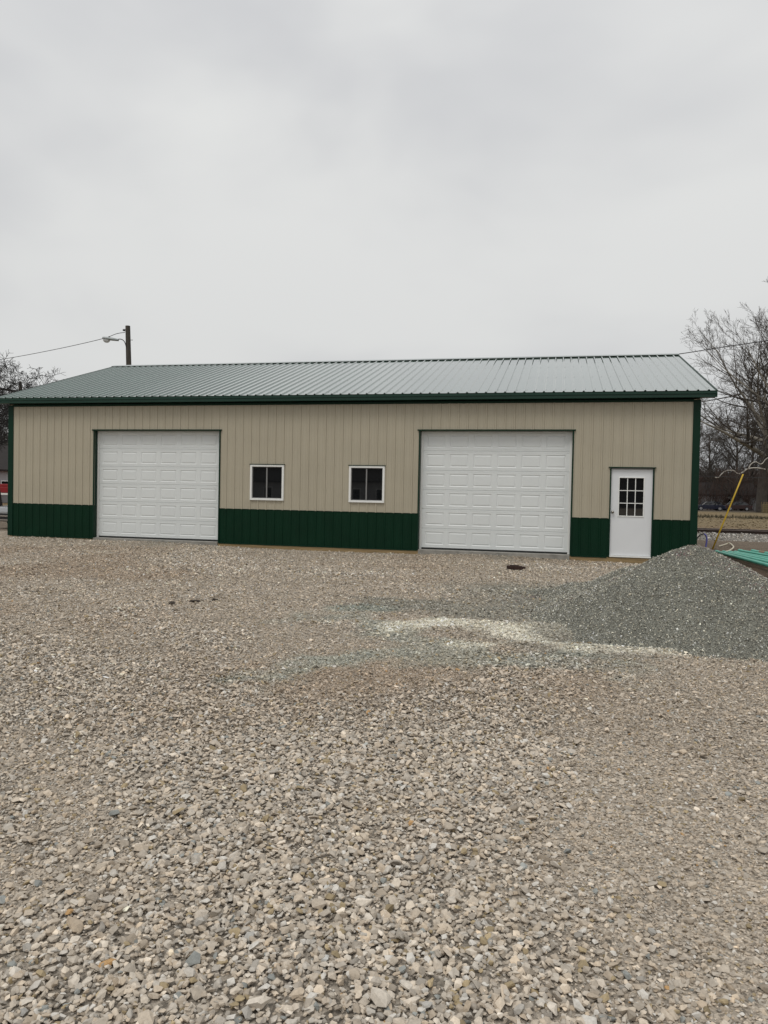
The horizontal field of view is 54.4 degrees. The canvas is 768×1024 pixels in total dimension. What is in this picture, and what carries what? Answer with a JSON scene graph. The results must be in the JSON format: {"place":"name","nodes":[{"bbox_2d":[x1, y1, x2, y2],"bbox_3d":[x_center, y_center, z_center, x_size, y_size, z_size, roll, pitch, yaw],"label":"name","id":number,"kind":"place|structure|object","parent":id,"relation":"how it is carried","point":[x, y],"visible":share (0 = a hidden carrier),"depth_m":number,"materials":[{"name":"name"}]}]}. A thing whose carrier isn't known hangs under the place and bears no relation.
{"place":"outdoors","nodes":[
{"label":"outdoors","id":0,"kind":"place"},
{"bbox_2d":[0,445,7,502],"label":"white house","id":1,"kind":"structure","parent":0,"point":[4,467],"depth_m":70.19,"materials":[{"name":"white"}]},
{"bbox_2d":[0,503,767,1023],"bbox_3d":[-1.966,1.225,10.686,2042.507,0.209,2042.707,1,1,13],"label":"ground","id":2,"kind":"structure","parent":0,"point":[762,571],"depth_m":3.73,"materials":[{"name":"beige gravel"}]},
{"bbox_2d":[0,505,7,521],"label":"parked car","id":3,"kind":"object","parent":2,"relation":"on","point":[3,513],"visible":0.02,"depth_m":25.13,"materials":[{"name":"grey paint"}]},
{"bbox_2d":[0,484,7,494],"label":"red trailer","id":4,"kind":"object","parent":2,"relation":"on","point":[4,489],"depth_m":66.93,"materials":[{"name":"red paint"}]},
{"bbox_2d":[0,391,9,444],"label":"dark tree","id":5,"kind":"object","parent":2,"relation":"on","point":[6,423],"visible":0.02,"depth_m":80.46,"materials":[{"name":"black plant"}]},
{"bbox_2d":[0,360,16,427],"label":"dark tree","id":6,"kind":"object","parent":2,"relation":"on","point":[3,392],"visible":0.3,"depth_m":60.99,"materials":[{"name":"black plant"}]},
{"bbox_2d":[0,371,23,505],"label":"dark tree","id":7,"kind":"object","parent":2,"relation":"on","point":[2,424],"visible":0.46,"depth_m":54.93,"materials":[{"name":"black plant"}]},
{"bbox_2d":[0,382,36,445],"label":"dark tree","id":8,"kind":"object","parent":2,"relation":"on","point":[7,415],"visible":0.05,"depth_m":94.03,"materials":[{"name":"black plant"}]},
{"bbox_2d":[0,349,63,433],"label":"dark tree","id":9,"kind":"object","parent":2,"relation":"on","point":[11,378],"visible":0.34,"depth_m":51.93,"materials":[{"name":"black plant"}]},
{"bbox_2d":[102,325,130,364],"bbox_3d":[-14.375,-4.939,40.603,1.943,10.380,0.522,1,1,2],"label":"street lamp","id":10,"kind":"object","parent":2,"relation":"on","point":[108,339],"visible":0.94,"depth_m":40.48,"materials":[{"name":"brown wood"}]},
{"bbox_2d":[0,332,124,359],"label":"utility wire","id":11,"kind":"object","parent":10,"relation":"attached to","point":[60,348],"visible":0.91,"depth_m":44.58,"materials":[{"name":"grey"}]},
{"bbox_2d":[0,353,717,563],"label":"pole barn","id":12,"kind":"structure","parent":2,"relation":"on","point":[586,457],"depth_m":19.25,"materials":[{"name":"beige metal"}]},
{"bbox_2d":[92,429,221,542],"bbox_3d":[-6.215,-0.736,20.432,3.890,3.023,0.250,1,1,13],"label":"overhead door","id":13,"kind":"structure","parent":12,"relation":"in","point":[164,484],"depth_m":20.51,"materials":[{"name":"white metal"}]},
{"bbox_2d":[250,464,284,500],"bbox_3d":[-3.069,-0.782,19.622,0.980,0.952,0.105,1,1,13],"label":"window","id":14,"kind":"structure","parent":12,"relation":"in","point":[266,480],"depth_m":19.62,"materials":[{"name":"white plastic"}]},
{"bbox_2d":[348,465,385,502],"bbox_3d":[-0.436,-0.715,19.017,0.975,0.952,0.105,1,1,13],"label":"window","id":15,"kind":"structure","parent":12,"relation":"in","point":[366,482],"depth_m":19.02,"materials":[{"name":"white plastic"}]},
{"bbox_2d":[417,429,575,555],"bbox_3d":[2.705,-0.509,18.383,3.840,3.023,0.250,1,1,13],"label":"overhead door","id":16,"kind":"structure","parent":12,"relation":"in","point":[495,490],"depth_m":18.44,"materials":[{"name":"white metal"}]},
{"bbox_2d":[608,467,655,557],"bbox_3d":[5.825,0.014,17.602,1.065,2.141,0.123,1,1,13],"label":"entry door","id":17,"kind":"structure","parent":12,"relation":"in","point":[631,497],"depth_m":17.62,"materials":[{"name":"white paint"}]},
{"bbox_2d":[507,565,525,569],"bbox_3d":[2.712,1.133,15.301,0.385,0.088,0.100,2,1,18],"label":"rusty block","id":18,"kind":"object","parent":2,"relation":"on","point":[516,567],"depth_m":15.26,"materials":[{"name":"metal"}]},
{"bbox_2d":[437,544,767,679],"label":"stone heap","id":19,"kind":"object","parent":2,"relation":"on","point":[698,600],"visible":0.95,"depth_m":8.21,"materials":[{"name":"grey gravel"}]},
{"bbox_2d":[697,533,707,546],"bbox_3d":[10.293,0.951,24.303,0.476,0.530,0.062,1,1,1],"label":"water line","id":20,"kind":"object","parent":2,"relation":"on","point":[706,538],"visible":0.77,"depth_m":24.28,"materials":[{"name":"blue"}]},
{"bbox_2d":[698,501,725,510],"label":"parked car","id":21,"kind":"object","parent":2,"relation":"on","point":[717,506],"visible":0.79,"depth_m":112.21,"materials":[{"name":"blue paint"}]},
{"bbox_2d":[699,422,740,481],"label":"bare tree","id":22,"kind":"object","parent":2,"relation":"on","point":[701,451],"visible":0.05,"depth_m":138.73,"materials":[{"name":"brown plant"}]},
{"bbox_2d":[699,415,748,483],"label":"bare tree","id":23,"kind":"object","parent":2,"relation":"on","point":[712,461],"visible":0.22,"depth_m":128.34,"materials":[{"name":"brown plant"}]},
{"bbox_2d":[681,308,767,511],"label":"sycamore tree","id":24,"kind":"object","parent":2,"relation":"on","point":[759,420],"visible":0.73,"depth_m":105.25,"materials":[{"name":"brown plant"}]},
{"bbox_2d":[709,458,767,497],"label":"hanging limb","id":25,"kind":"object","parent":24,"relation":"attached to","point":[746,475],"visible":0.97,"depth_m":97.93,"materials":[{"name":"brown plant"}]},
{"bbox_2d":[685,277,767,435],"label":"sycamore tree","id":26,"kind":"object","parent":2,"relation":"on","point":[762,374],"visible":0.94,"depth_m":99.24,"materials":[{"name":"brown plant"}]},
{"bbox_2d":[719,543,733,551],"bbox_3d":[10.744,1.108,23.462,0.489,0.112,5.134,2,2,26],"label":"cream hose","id":27,"kind":"object","parent":2,"relation":"on","point":[726,544],"visible":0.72,"depth_m":24.32,"materials":[{"name":"beige"}]},
{"bbox_2d":[699,460,758,479],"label":"thicket","id":28,"kind":"object","parent":2,"relation":"on","point":[721,469],"depth_m":162.42,"materials":[{"name":"brown plant"}]},
{"bbox_2d":[699,405,762,509],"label":"bare tree","id":29,"kind":"object","parent":2,"relation":"on","point":[731,457],"visible":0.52,"depth_m":122.53,"materials":[{"name":"brown plant"}]},
{"bbox_2d":[700,394,761,485],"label":"bare tree","id":30,"kind":"object","parent":2,"relation":"on","point":[752,475],"visible":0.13,"depth_m":134.40,"materials":[{"name":"brown plant"}]},
{"bbox_2d":[712,453,751,548],"bbox_3d":[10.958,-0.360,23.498,1.221,3.100,0.051,1,1,-4],"label":"guy wire guard","id":31,"kind":"object","parent":2,"relation":"on","point":[728,509],"visible":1,"depth_m":23.48,"materials":[{"name":"yellow plastic"}]},
{"bbox_2d":[697,534,767,541],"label":"ballast bank","id":32,"kind":"structure","parent":2,"relation":"on","point":[703,536],"depth_m":28.76,"materials":[{"name":"grey gravel"}]},
{"bbox_2d":[697,531,767,541],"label":"ballast stone","id":33,"kind":"object","parent":32,"relation":"on","point":[728,535],"visible":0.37,"depth_m":28.90,"materials":[{"name":"grey gravel"}]},
{"bbox_2d":[697,529,767,534],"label":"railway rail","id":34,"kind":"object","parent":32,"relation":"on","point":[733,531],"depth_m":29.92,"materials":[{"name":"beige"}]},
{"bbox_2d":[697,528,767,530],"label":"railway rail","id":35,"kind":"object","parent":32,"relation":"on","point":[733,529],"depth_m":31.26,"materials":[{"name":"beige"}]},
{"bbox_2d":[698,473,767,510],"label":"thicket","id":36,"kind":"object","parent":2,"relation":"on","point":[721,497],"visible":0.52,"depth_m":120.68,"materials":[{"name":"brown plant"}]},
{"bbox_2d":[698,513,767,518],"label":"dry weeds","id":37,"kind":"object","parent":2,"relation":"on","point":[740,516],"visible":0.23,"depth_m":67.44,"materials":[{"name":"brown plant"}]},
{"bbox_2d":[699,467,767,501],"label":"thicket","id":38,"kind":"object","parent":2,"relation":"on","point":[724,480],"depth_m":137.67,"materials":[{"name":"brown plant"}]},
{"bbox_2d":[723,501,752,510],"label":"parked car","id":39,"kind":"object","parent":2,"relation":"on","point":[741,505],"visible":0.71,"depth_m":117.24,"materials":[{"name":"grey paint"}]},
{"bbox_2d":[715,550,767,566],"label":"plastic pipe","id":40,"kind":"object","parent":2,"relation":"on","point":[753,561],"visible":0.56,"depth_m":18.71,"materials":[{"name":"green plastic"}]},
{"bbox_2d":[722,550,767,562],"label":"plastic pipe","id":41,"kind":"object","parent":2,"relation":"on","point":[761,560],"visible":0.46,"depth_m":19.03,"materials":[{"name":"green plastic"}]},
{"bbox_2d":[728,551,767,559],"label":"plastic pipe","id":42,"kind":"object","parent":2,"relation":"on","point":[749,555],"visible":0.45,"depth_m":19.59,"materials":[{"name":"green plastic"}]},
{"bbox_2d":[734,404,764,483],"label":"bare tree","id":43,"kind":"object","parent":2,"relation":"on","point":[751,450],"visible":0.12,"depth_m":130.23,"materials":[{"name":"brown plant"}]},
{"bbox_2d":[733,551,767,557],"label":"plastic pipe","id":44,"kind":"object","parent":2,"relation":"on","point":[752,554],"visible":0.4,"depth_m":19.93,"materials":[{"name":"green plastic"}]},
{"bbox_2d":[737,549,767,555],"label":"plastic pipe","id":45,"kind":"object","parent":2,"relation":"on","point":[752,552],"visible":0.64,"depth_m":20.64,"materials":[{"name":"green plastic"}]},
{"bbox_2d":[751,549,767,553],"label":"plastic pipe","id":46,"kind":"object","parent":2,"relation":"on","point":[753,550],"visible":0.58,"depth_m":21.36,"materials":[{"name":"green plastic"}]},
{"bbox_2d":[0,0,767,471],"label":"sky","id":47,"kind":"structure","parent":0,"point":[216,181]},
{"bbox_2d":[679,340,767,353],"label":"utility wire","id":48,"kind":"object","parent":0,"point":[724,346],"visible":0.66,"depth_m":41.79,"materials":[{"name":"grey"}]},
{"bbox_2d":[698,517,767,529],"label":"dry grass","id":49,"kind":"structure","parent":0,"point":[737,523],"depth_m":50.13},
{"bbox_2d":[705,476,760,477],"bbox_3d":[28.080,-2.839,59.999,10.722,0.145,0.038,1,1,0],"label":"utility wire","id":50,"kind":"object","parent":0,"point":[743,477],"visible":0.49,"depth_m":59.99,"materials":[{"name":"grey"}]},
{"bbox_2d":[761,502,767,512],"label":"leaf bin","id":51,"kind":"object","parent":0,"point":[764,507],"visible":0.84,"depth_m":99.70,"materials":[{"name":"beige plant"}]}
]}

